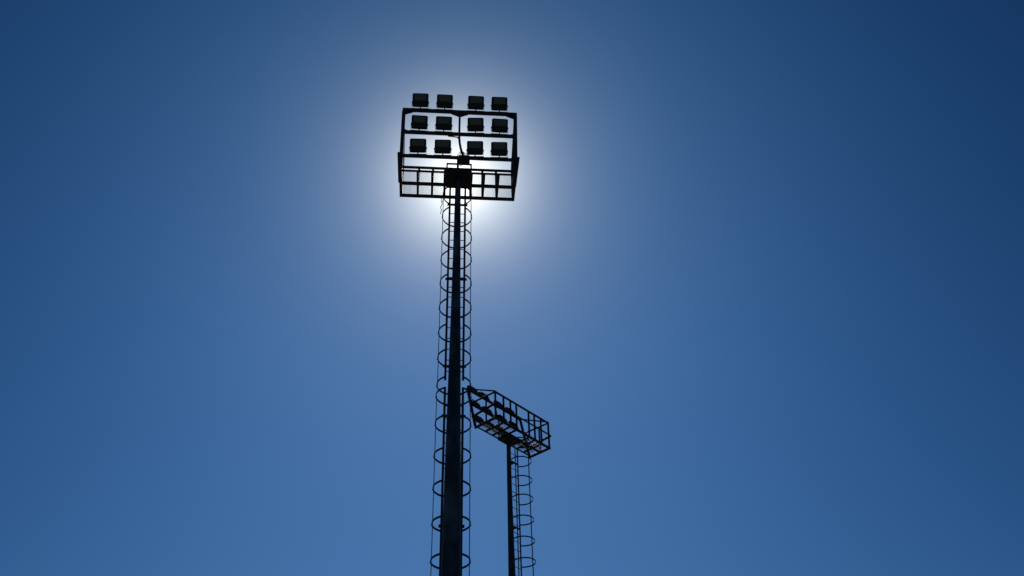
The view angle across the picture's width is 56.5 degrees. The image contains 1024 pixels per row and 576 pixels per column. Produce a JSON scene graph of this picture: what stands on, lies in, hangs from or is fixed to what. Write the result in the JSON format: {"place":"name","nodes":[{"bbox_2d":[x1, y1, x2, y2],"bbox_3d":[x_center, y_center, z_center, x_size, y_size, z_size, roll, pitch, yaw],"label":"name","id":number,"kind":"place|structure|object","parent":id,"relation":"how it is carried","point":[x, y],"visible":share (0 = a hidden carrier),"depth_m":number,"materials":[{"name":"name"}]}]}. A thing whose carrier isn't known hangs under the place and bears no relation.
{"place":"outdoors","nodes":[
{"label":"outdoors","id":0,"kind":"place"},
{"bbox_2d":[0,0,1023,575],"label":"sky","id":1,"kind":"structure","parent":0,"point":[753,271],"materials":[{"name":"blue"}]},
{"label":"ground","id":2,"kind":"structure","parent":0,"visible":0},
{"bbox_2d":[397,93,519,575],"bbox_3d":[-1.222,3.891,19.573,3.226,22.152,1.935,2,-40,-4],"label":"floodlight mast","id":3,"kind":"object","parent":2,"relation":"on","point":[451,526],"visible":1,"depth_m":24.53,"materials":[{"name":"metal"}]},
{"bbox_2d":[467,385,550,575],"bbox_3d":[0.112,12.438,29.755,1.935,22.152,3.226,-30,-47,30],"label":"floodlight mast","id":4,"kind":"object","parent":2,"relation":"on","point":[509,439],"visible":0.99,"depth_m":34.76,"materials":[{"name":"metal"}]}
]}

